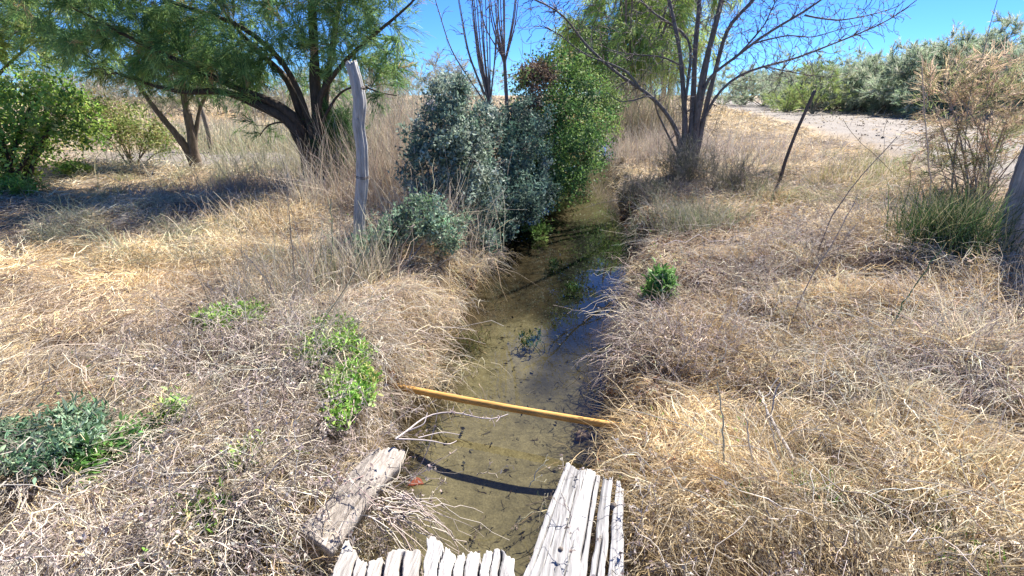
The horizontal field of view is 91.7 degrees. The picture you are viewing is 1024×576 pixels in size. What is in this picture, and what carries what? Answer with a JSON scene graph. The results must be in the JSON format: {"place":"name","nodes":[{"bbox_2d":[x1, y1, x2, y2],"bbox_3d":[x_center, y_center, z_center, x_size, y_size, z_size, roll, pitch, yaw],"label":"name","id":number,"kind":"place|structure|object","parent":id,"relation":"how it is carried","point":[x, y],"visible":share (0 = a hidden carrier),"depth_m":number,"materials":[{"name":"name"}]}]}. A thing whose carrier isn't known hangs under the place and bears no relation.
{"place":"outdoors","nodes":[
{"label":"outdoors","id":0,"kind":"place"},
{"bbox_2d":[2,97,1013,122],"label":"distant dry grass","id":1,"kind":"structure","parent":0,"point":[513,100],"depth_m":40.30,"materials":[{"name":"plant"}]},
{"bbox_2d":[0,95,1023,575],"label":"ground","id":2,"kind":"structure","parent":0,"point":[500,507],"depth_m":3.74,"materials":[{"name":"beige plant"}]},
{"bbox_2d":[0,168,52,196],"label":"green weed","id":3,"kind":"object","parent":2,"relation":"on","point":[24,184],"visible":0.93,"depth_m":6.86,"materials":[{"name":"green plant"}]},
{"bbox_2d":[0,0,96,97],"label":"feathery tree","id":4,"kind":"object","parent":2,"relation":"on","point":[30,39],"visible":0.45,"depth_m":8.89,"materials":[{"name":"green plant"}]},
{"bbox_2d":[0,401,113,484],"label":"green weed","id":5,"kind":"object","parent":2,"relation":"on","point":[57,444],"visible":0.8,"depth_m":2.06,"materials":[{"name":"green plant"}]},
{"bbox_2d":[0,47,119,183],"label":"leafy bush","id":6,"kind":"object","parent":2,"relation":"on","point":[37,130],"visible":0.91,"depth_m":7.27,"materials":[{"name":"green plant"}]},
{"bbox_2d":[25,390,115,435],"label":"green weed","id":7,"kind":"object","parent":2,"relation":"on","point":[93,413],"visible":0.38,"depth_m":2.22,"materials":[{"name":"green plant"}]},
{"bbox_2d":[51,430,127,489],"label":"green weed","id":8,"kind":"object","parent":2,"relation":"on","point":[80,460],"visible":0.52,"depth_m":2.05,"materials":[{"name":"green plant"}]},
{"bbox_2d":[67,82,185,163],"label":"drooping bush","id":9,"kind":"object","parent":2,"relation":"on","point":[125,126],"visible":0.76,"depth_m":10.48,"materials":[{"name":"green plant"}]},
{"bbox_2d":[101,410,166,458],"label":"green weed","id":10,"kind":"object","parent":2,"relation":"on","point":[121,441],"visible":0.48,"depth_m":2.19,"materials":[{"name":"green plant"}]},
{"bbox_2d":[6,112,288,167],"bbox_3d":[-10.090,-5.428,17.206,14.707,1.446,14.604,16,26,35],"label":"dry brush","id":11,"kind":"object","parent":2,"relation":"on","point":[211,130],"visible":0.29,"depth_m":14.67,"materials":[{"name":"plant"}]},
{"bbox_2d":[0,392,296,575],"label":"dead weed","id":12,"kind":"object","parent":2,"relation":"on","point":[32,573],"visible":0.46,"depth_m":1.77,"materials":[{"name":"beige plant"}]},
{"bbox_2d":[0,401,325,575],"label":"dead weed","id":13,"kind":"object","parent":2,"relation":"on","point":[150,522],"visible":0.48,"depth_m":1.76,"materials":[{"name":"beige plant"}]},
{"bbox_2d":[53,0,275,168],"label":"feathery tree","id":14,"kind":"object","parent":2,"relation":"on","point":[189,146],"visible":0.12,"depth_m":9.78,"materials":[{"name":"green plant"}]},
{"bbox_2d":[0,287,334,406],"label":"dead weed","id":15,"kind":"object","parent":2,"relation":"on","point":[152,367],"visible":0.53,"depth_m":2.84,"materials":[{"name":"beige plant"}]},
{"bbox_2d":[1,155,352,230],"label":"dry brush","id":16,"kind":"object","parent":2,"relation":"on","point":[232,186],"visible":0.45,"depth_m":7.13,"materials":[{"name":"plant"}]},
{"bbox_2d":[158,476,240,545],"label":"green weed","id":17,"kind":"object","parent":2,"relation":"on","point":[210,506],"visible":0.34,"depth_m":1.91,"materials":[{"name":"green plant"}]},
{"bbox_2d":[68,135,340,194],"bbox_3d":[-4.315,-2.223,8.967,4.650,1.099,5.307,4,22,10],"label":"dry brush","id":18,"kind":"object","parent":2,"relation":"on","point":[235,163],"visible":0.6,"depth_m":8.45,"materials":[{"name":"plant"}]},
{"bbox_2d":[40,113,392,189],"bbox_3d":[-5.716,-4.345,14.393,12.772,1.521,12.921,-11,24,-27],"label":"dry brush","id":19,"kind":"object","parent":2,"relation":"on","point":[227,142],"visible":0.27,"depth_m":12.42,"materials":[{"name":"plant"}]},
{"bbox_2d":[0,0,436,183],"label":"feathery tree","id":20,"kind":"object","parent":2,"relation":"on","point":[246,72],"visible":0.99,"depth_m":7.31,"materials":[{"name":"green plant"}]},
{"bbox_2d":[189,297,269,337],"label":"green weed","id":21,"kind":"object","parent":2,"relation":"on","point":[221,313],"visible":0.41,"depth_m":3.27,"materials":[{"name":"green plant"}]},
{"bbox_2d":[98,265,382,455],"bbox_3d":[-1.384,0.278,2.829,1.347,0.753,1.545,-1,21,-3],"label":"dead weed","id":22,"kind":"object","parent":2,"relation":"on","point":[280,335],"visible":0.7,"depth_m":2.73,"materials":[{"name":"beige plant"}]},
{"bbox_2d":[164,188,344,243],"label":"grass clump","id":23,"kind":"object","parent":2,"relation":"on","point":[255,219],"visible":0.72,"depth_m":5.57,"materials":[{"name":"plant"}]},
{"bbox_2d":[87,210,425,332],"bbox_3d":[-1.673,-0.199,3.709,1.650,0.808,1.736,4,22,10],"label":"grass clump","id":24,"kind":"object","parent":2,"relation":"on","point":[246,280],"visible":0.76,"depth_m":3.52,"materials":[{"name":"plant"}]},
{"bbox_2d":[116,318,411,573],"bbox_3d":[-1.161,0.655,2.543,1.503,0.941,1.467,16,26,35],"label":"dead weed","id":25,"kind":"object","parent":2,"relation":"on","point":[291,400],"visible":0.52,"depth_m":2.43,"materials":[{"name":"beige plant"}]},
{"bbox_2d":[236,130,343,209],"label":"grass clump","id":26,"kind":"object","parent":2,"relation":"on","point":[306,181],"visible":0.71,"depth_m":6.46,"materials":[{"name":"plant"}]},
{"bbox_2d":[175,101,433,177],"bbox_3d":[-3.570,-3.383,10.900,6.207,1.448,6.013,-10,23,-24],"label":"dry brush","id":27,"kind":"object","parent":2,"relation":"on","point":[284,146],"visible":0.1,"depth_m":10.29,"materials":[{"name":"plant"}]},
{"bbox_2d":[193,269,428,405],"bbox_3d":[-1.376,0.473,3.335,1.855,1.284,1.359,14,25,32],"label":"grass clump","id":28,"kind":"object","parent":2,"relation":"on","point":[338,318],"visible":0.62,"depth_m":3.06,"materials":[{"name":"plant"}]},
{"bbox_2d":[218,452,408,575],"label":"grass clump","id":29,"kind":"object","parent":2,"relation":"on","point":[304,561],"visible":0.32,"depth_m":1.99,"materials":[{"name":"plant"}]},
{"bbox_2d":[122,367,514,575],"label":"dead weed","id":30,"kind":"object","parent":2,"relation":"on","point":[320,478],"visible":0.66,"depth_m":2.00,"materials":[{"name":"beige plant"}]},
{"bbox_2d":[282,310,368,371],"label":"green weed","id":31,"kind":"object","parent":2,"relation":"on","point":[341,343],"visible":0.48,"depth_m":2.95,"materials":[{"name":"green plant"}]},
{"bbox_2d":[303,97,369,181],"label":"dry grass","id":32,"kind":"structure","parent":2,"relation":"on","point":[345,115],"depth_m":8.22,"materials":[{"name":"beige plant"}]},
{"bbox_2d":[250,193,430,295],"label":"grass clump","id":33,"kind":"object","parent":2,"relation":"on","point":[358,272],"visible":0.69,"depth_m":4.16,"materials":[{"name":"plant"}]},
{"bbox_2d":[315,336,384,434],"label":"green weed","id":34,"kind":"object","parent":2,"relation":"on","point":[365,386],"visible":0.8,"depth_m":2.67,"materials":[{"name":"green plant"}]},
{"bbox_2d":[194,67,516,159],"bbox_3d":[-3.577,-5.548,14.966,10.920,2.400,10.197,19,29,41],"label":"dry brush","id":35,"kind":"object","parent":2,"relation":"on","point":[367,109],"visible":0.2,"depth_m":14.24,"materials":[{"name":"plant"}]},
{"bbox_2d":[345,60,368,265],"bbox_3d":[-1.378,-0.992,4.390,0.336,1.867,0.123,0,21,1],"label":"fence post","id":36,"kind":"object","parent":2,"relation":"on","point":[358,124],"visible":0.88,"depth_m":4.26,"materials":[{"name":"grey wood"}]},
{"bbox_2d":[332,540,421,575],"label":"weathered plank","id":37,"kind":"object","parent":2,"relation":"on","point":[398,562],"visible":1,"depth_m":1.73,"materials":[{"name":"grey wood"}]},
{"bbox_2d":[308,442,445,575],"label":"dead weed","id":38,"kind":"object","parent":2,"relation":"on","point":[391,526],"visible":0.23,"depth_m":2.33,"materials":[{"name":"beige plant"}]},
{"bbox_2d":[256,97,510,222],"bbox_3d":[-1.503,-1.662,6.543,3.623,1.607,3.449,4,22,10],"label":"dry brush","id":39,"kind":"object","parent":2,"relation":"on","point":[380,176],"visible":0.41,"depth_m":6.53,"materials":[{"name":"plant"}]},
{"bbox_2d":[251,65,539,183],"bbox_3d":[-1.776,-3.049,9.242,4.941,2.179,5.187,4,22,10],"label":"dry brush","id":40,"kind":"object","parent":2,"relation":"on","point":[394,121],"visible":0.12,"depth_m":8.75,"materials":[{"name":"plant"}]},
{"bbox_2d":[345,183,476,275],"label":"silver leaved shrub","id":41,"kind":"object","parent":2,"relation":"on","point":[437,221],"visible":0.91,"depth_m":4.68,"materials":[{"name":"green plant"}]},
{"bbox_2d":[349,167,479,264],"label":"dead stalks","id":42,"kind":"object","parent":2,"relation":"on","point":[385,208],"visible":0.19,"depth_m":5.14,"materials":[{"name":"plant"}]},
{"bbox_2d":[357,262,486,380],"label":"grass clump","id":43,"kind":"object","parent":2,"relation":"on","point":[441,308],"visible":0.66,"depth_m":4.16,"materials":[{"name":"plant"}]},
{"bbox_2d":[343,289,523,460],"bbox_3d":[-0.622,0.533,3.479,1.335,0.933,1.300,-2,21,-5],"label":"grass clump","id":44,"kind":"object","parent":2,"relation":"on","point":[429,370],"visible":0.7,"depth_m":3.44,"materials":[{"name":"plant"}]},
{"bbox_2d":[367,483,507,575],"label":"dead roots","id":45,"kind":"object","parent":2,"relation":"on","point":[406,497],"visible":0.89,"depth_m":2.06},
{"bbox_2d":[370,148,520,261],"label":"dead stalks","id":46,"kind":"object","parent":2,"relation":"on","point":[468,244],"visible":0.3,"depth_m":5.33,"materials":[{"name":"plant"}]},
{"bbox_2d":[387,69,510,249],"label":"silver leaved shrub","id":47,"kind":"object","parent":2,"relation":"on","point":[458,131],"visible":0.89,"depth_m":5.49,"materials":[{"name":"green plant"}]},
{"bbox_2d":[418,47,485,106],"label":"field shrub","id":48,"kind":"object","parent":2,"relation":"on","point":[438,55],"visible":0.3,"depth_m":25.72,"materials":[{"name":"green plant"}]},
{"bbox_2d":[423,536,514,575],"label":"weathered plank","id":49,"kind":"object","parent":2,"relation":"on","point":[438,561],"visible":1,"depth_m":1.75,"materials":[{"name":"grey wood"}]},
{"bbox_2d":[399,217,540,304],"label":"grass clump","id":50,"kind":"object","parent":2,"relation":"on","point":[473,263],"visible":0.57,"depth_m":5.09,"materials":[{"name":"plant"}]},
{"bbox_2d":[441,314,501,367],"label":"water grass","id":51,"kind":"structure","parent":2,"relation":"on","point":[468,345],"depth_m":4.33,"materials":[{"name":"plant"}]},
{"bbox_2d":[420,0,538,156],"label":"bare sapling","id":52,"kind":"object","parent":2,"relation":"on","point":[487,84],"visible":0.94,"depth_m":6.92,"materials":[{"name":"brown plant"}]},
{"bbox_2d":[357,198,627,560],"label":"water weeds","id":53,"kind":"object","parent":2,"relation":"on","point":[412,467],"visible":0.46,"depth_m":3.73,"materials":[{"name":"plant"}]},
{"bbox_2d":[370,214,616,565],"bbox_3d":[0.441,0.018,5.696,1.778,0.095,8.009,4,22,10],"label":"sunken debris","id":54,"kind":"object","parent":2,"relation":"on","point":[460,435],"visible":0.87,"depth_m":3.76,"materials":[{"name":"plant"}]},
{"bbox_2d":[442,88,563,268],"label":"dark leaved shrub","id":55,"kind":"object","parent":2,"relation":"on","point":[530,200],"visible":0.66,"depth_m":6.75,"materials":[{"name":"green plant"}]},
{"bbox_2d":[472,0,538,134],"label":"bare sapling","id":56,"kind":"object","parent":2,"relation":"on","point":[499,41],"visible":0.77,"depth_m":7.44,"materials":[{"name":"brown plant"}]},
{"bbox_2d":[394,383,627,430],"bbox_3d":[-0.057,0.721,3.038,1.620,0.055,0.043,6,22,16],"label":"wooden pole","id":57,"kind":"object","parent":2,"relation":"on","point":[514,408],"visible":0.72,"depth_m":3.01,"materials":[{"name":"yellow wood"}]},
{"bbox_2d":[0,107,1023,575],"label":"matted dry grass","id":58,"kind":"structure","parent":2,"relation":"on","point":[378,283],"depth_m":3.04,"materials":[{"name":"plant"}]},
{"bbox_2d":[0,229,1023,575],"bbox_3d":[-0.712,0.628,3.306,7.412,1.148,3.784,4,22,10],"label":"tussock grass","id":59,"kind":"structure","parent":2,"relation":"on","point":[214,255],"depth_m":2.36,"materials":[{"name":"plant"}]},
{"bbox_2d":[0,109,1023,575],"bbox_3d":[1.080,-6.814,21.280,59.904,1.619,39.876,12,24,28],"label":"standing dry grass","id":60,"kind":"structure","parent":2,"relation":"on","point":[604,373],"depth_m":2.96,"materials":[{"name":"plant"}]},
{"bbox_2d":[0,141,1023,575],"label":"fallen stalks","id":61,"kind":"object","parent":2,"relation":"on","point":[610,397],"visible":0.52,"depth_m":2.33,"materials":[{"name":"beige plant"}]},
{"bbox_2d":[16,185,1023,575],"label":"dead stalk tangle","id":62,"kind":"object","parent":2,"relation":"on","point":[646,355],"visible":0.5,"depth_m":2.91,"materials":[{"name":"beige plant"}]},
{"bbox_2d":[299,447,405,558],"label":"weathered beam","id":63,"kind":"structure","parent":62,"relation":"on","point":[340,512],"depth_m":2.11,"materials":[{"name":"grey wood"}]},
{"bbox_2d":[492,32,624,210],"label":"ivy thicket","id":64,"kind":"object","parent":2,"relation":"on","point":[573,136],"visible":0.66,"depth_m":8.88,"materials":[{"name":"green plant"}]},
{"bbox_2d":[503,49,570,133],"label":"dead vine","id":65,"kind":"object","parent":64,"relation":"on","point":[543,69],"visible":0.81,"depth_m":8.37,"materials":[{"name":"brown plant"}]},
{"bbox_2d":[523,463,623,575],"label":"weathered plank","id":66,"kind":"object","parent":2,"relation":"on","point":[552,546],"visible":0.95,"depth_m":1.86,"materials":[{"name":"grey wood"}]},
{"bbox_2d":[541,8,636,153],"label":"ivy thicket","id":67,"kind":"object","parent":2,"relation":"on","point":[610,103],"visible":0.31,"depth_m":13.33,"materials":[{"name":"green plant"}]},
{"bbox_2d":[585,158,700,207],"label":"twiggy bush","id":68,"kind":"object","parent":2,"relation":"on","point":[654,186],"visible":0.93,"depth_m":7.62,"materials":[{"name":"brown plant"}]},
{"bbox_2d":[543,0,748,112],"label":"willow tree","id":69,"kind":"object","parent":2,"relation":"on","point":[637,30],"visible":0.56,"depth_m":23.50,"materials":[{"name":"green plant"}]},
{"bbox_2d":[572,63,736,143],"bbox_3d":[4.364,-6.529,17.404,7.084,2.761,7.374,4,22,10],"label":"dry brush","id":70,"kind":"object","parent":2,"relation":"on","point":[638,115],"visible":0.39,"depth_m":17.19,"materials":[{"name":"plant"}]},
{"bbox_2d":[637,256,680,305],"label":"green weed","id":71,"kind":"object","parent":2,"relation":"on","point":[668,282],"visible":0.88,"depth_m":3.94,"materials":[{"name":"green plant"}]},
{"bbox_2d":[529,428,812,575],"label":"dead weed","id":72,"kind":"object","parent":2,"relation":"on","point":[668,565],"visible":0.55,"depth_m":1.80,"materials":[{"name":"beige plant"}]},
{"bbox_2d":[555,274,794,412],"bbox_3d":[1.072,0.333,3.294,1.634,0.795,1.457,4,22,10],"label":"dead weed","id":73,"kind":"object","parent":2,"relation":"on","point":[666,325],"visible":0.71,"depth_m":3.21,"materials":[{"name":"brown plant"}]},
{"bbox_2d":[618,0,734,112],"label":"willow tree","id":74,"kind":"object","parent":2,"relation":"on","point":[702,44],"visible":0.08,"depth_m":28.52,"materials":[{"name":"green plant"}]},
{"bbox_2d":[577,108,786,166],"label":"dry brush","id":75,"kind":"object","parent":2,"relation":"on","point":[651,141],"visible":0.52,"depth_m":12.56,"materials":[{"name":"plant"}]},
{"bbox_2d":[641,119,728,188],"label":"twiggy bush","id":76,"kind":"object","parent":2,"relation":"on","point":[685,159],"visible":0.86,"depth_m":8.41,"materials":[{"name":"brown plant"}]},
{"bbox_2d":[602,180,790,244],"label":"grass clump","id":77,"kind":"object","parent":2,"relation":"on","point":[694,216],"visible":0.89,"depth_m":6.22,"materials":[{"name":"plant"}]},
{"bbox_2d":[515,0,916,160],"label":"bare tree","id":78,"kind":"object","parent":2,"relation":"on","point":[696,122],"visible":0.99,"depth_m":8.93,"materials":[{"name":"brown plant"}]},
{"bbox_2d":[604,277,861,408],"bbox_3d":[1.329,0.369,3.246,1.490,0.783,1.472,4,22,10],"label":"dead weed","id":79,"kind":"object","parent":2,"relation":"on","point":[717,340],"visible":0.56,"depth_m":3.08,"materials":[{"name":"beige plant"}]},
{"bbox_2d":[683,145,796,193],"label":"twiggy bush","id":80,"kind":"object","parent":2,"relation":"on","point":[737,174],"visible":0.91,"depth_m":7.73,"materials":[{"name":"brown plant"}]},
{"bbox_2d":[608,125,903,169],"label":"dry brush","id":81,"kind":"object","parent":2,"relation":"on","point":[734,152],"visible":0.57,"depth_m":10.83,"materials":[{"name":"plant"}]},
{"bbox_2d":[678,222,835,337],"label":"dead weed","id":82,"kind":"object","parent":2,"relation":"on","point":[755,273],"visible":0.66,"depth_m":4.17,"materials":[{"name":"brown plant"}]},
{"bbox_2d":[760,81,819,112],"bbox_3d":[18.814,-12.804,33.662,3.280,2.438,3.477,-8,23,-20],"label":"young tree","id":83,"kind":"object","parent":2,"relation":"on","point":[791,97],"visible":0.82,"depth_m":33.57,"materials":[{"name":"green plant"}]},
{"bbox_2d":[755,58,858,109],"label":"thicket shrub","id":84,"kind":"object","parent":2,"relation":"on","point":[766,90],"visible":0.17,"depth_m":37.51,"materials":[{"name":"green plant"}]},
{"bbox_2d":[596,203,1023,440],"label":"dry grass","id":85,"kind":"structure","parent":2,"relation":"on","point":[714,230],"depth_m":4.73,"materials":[{"name":"beige plant"}]},
{"bbox_2d":[728,194,895,276],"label":"dead weed","id":86,"kind":"object","parent":2,"relation":"on","point":[804,227],"visible":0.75,"depth_m":4.62,"materials":[{"name":"beige plant"}]},
{"bbox_2d":[773,38,861,113],"bbox_3d":[18.442,-12.818,30.474,4.925,4.469,2.790,9,23,21],"label":"young tree","id":87,"kind":"object","parent":2,"relation":"on","point":[839,58],"visible":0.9,"depth_m":30.34,"materials":[{"name":"green plant"}]},
{"bbox_2d":[774,155,901,191],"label":"grass clump","id":88,"kind":"object","parent":2,"relation":"on","point":[837,171],"visible":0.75,"depth_m":7.38,"materials":[{"name":"plant"}]},
{"bbox_2d":[819,53,913,106],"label":"thicket shrub","id":89,"kind":"object","parent":2,"relation":"on","point":[851,73],"visible":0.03,"depth_m":30.72,"materials":[{"name":"green plant"}]},
{"bbox_2d":[733,301,1023,479],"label":"grass clump","id":90,"kind":"object","parent":2,"relation":"on","point":[924,380],"visible":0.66,"depth_m":2.58,"materials":[{"name":"plant"}]},
{"bbox_2d":[815,143,944,178],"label":"grass clump","id":91,"kind":"object","parent":2,"relation":"on","point":[863,163],"visible":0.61,"depth_m":7.75,"materials":[{"name":"plant"}]},
{"bbox_2d":[753,270,1009,427],"bbox_3d":[2.212,0.427,3.166,1.333,1.013,1.558,11,24,26],"label":"dead weed","id":92,"kind":"object","parent":2,"relation":"on","point":[864,332],"visible":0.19,"depth_m":3.16,"materials":[{"name":"brown plant"}]},
{"bbox_2d":[780,249,1023,418],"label":"grass clump","id":93,"kind":"object","parent":2,"relation":"on","point":[960,320],"visible":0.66,"depth_m":2.99,"materials":[{"name":"plant"}]},
{"bbox_2d":[838,37,971,107],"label":"thicket shrub","id":94,"kind":"object","parent":2,"relation":"on","point":[863,73],"visible":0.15,"depth_m":28.77,"materials":[{"name":"green plant"}]},
{"bbox_2d":[800,268,1023,440],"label":"dead weed","id":95,"kind":"object","parent":2,"relation":"on","point":[977,374],"visible":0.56,"depth_m":2.69,"materials":[{"name":"beige plant"}]},
{"bbox_2d":[855,31,1020,111],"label":"thicket shrub","id":96,"kind":"object","parent":2,"relation":"on","point":[884,93],"visible":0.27,"depth_m":26.49,"materials":[{"name":"green plant"}]},
{"bbox_2d":[863,168,1023,274],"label":"rush tuft","id":97,"kind":"object","parent":2,"relation":"on","point":[938,222],"visible":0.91,"depth_m":4.03,"materials":[{"name":"plant"}]},
{"bbox_2d":[879,223,1023,329],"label":"grass clump","id":98,"kind":"object","parent":2,"relation":"on","point":[990,278],"visible":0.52,"depth_m":3.63,"materials":[{"name":"plant"}]},
{"bbox_2d":[885,24,1023,208],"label":"dry feathery bush","id":99,"kind":"object","parent":2,"relation":"on","point":[988,145],"visible":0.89,"depth_m":5.64,"materials":[{"name":"beige plant"}]},
{"bbox_2d":[887,25,1023,118],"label":"thicket shrub","id":100,"kind":"object","parent":2,"relation":"on","point":[901,94],"visible":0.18,"depth_m":24.10,"materials":[{"name":"green plant"}]},
{"bbox_2d":[909,16,1023,117],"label":"thicket shrub","id":101,"kind":"object","parent":2,"relation":"on","point":[999,32],"visible":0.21,"depth_m":22.67,"materials":[{"name":"green plant"}]},
{"bbox_2d":[915,11,1023,114],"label":"thicket shrub","id":102,"kind":"object","parent":2,"relation":"on","point":[1014,22],"visible":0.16,"depth_m":23.06,"materials":[{"name":"green plant"}]},
{"bbox_2d":[991,146,1023,250],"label":"fence post","id":103,"kind":"object","parent":2,"relation":"on","point":[1018,179],"visible":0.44,"depth_m":4.10,"materials":[{"name":"grey wood"}]},
{"bbox_2d":[0,0,1023,96],"label":"sky","id":104,"kind":"structure","parent":0,"point":[930,19],"materials":[{"name":"blue"}]},
{"bbox_2d":[359,193,804,532],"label":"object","id":105,"kind":"object","parent":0,"point":[653,361],"depth_m":3.16,"materials":[{"name":"beige plant"}]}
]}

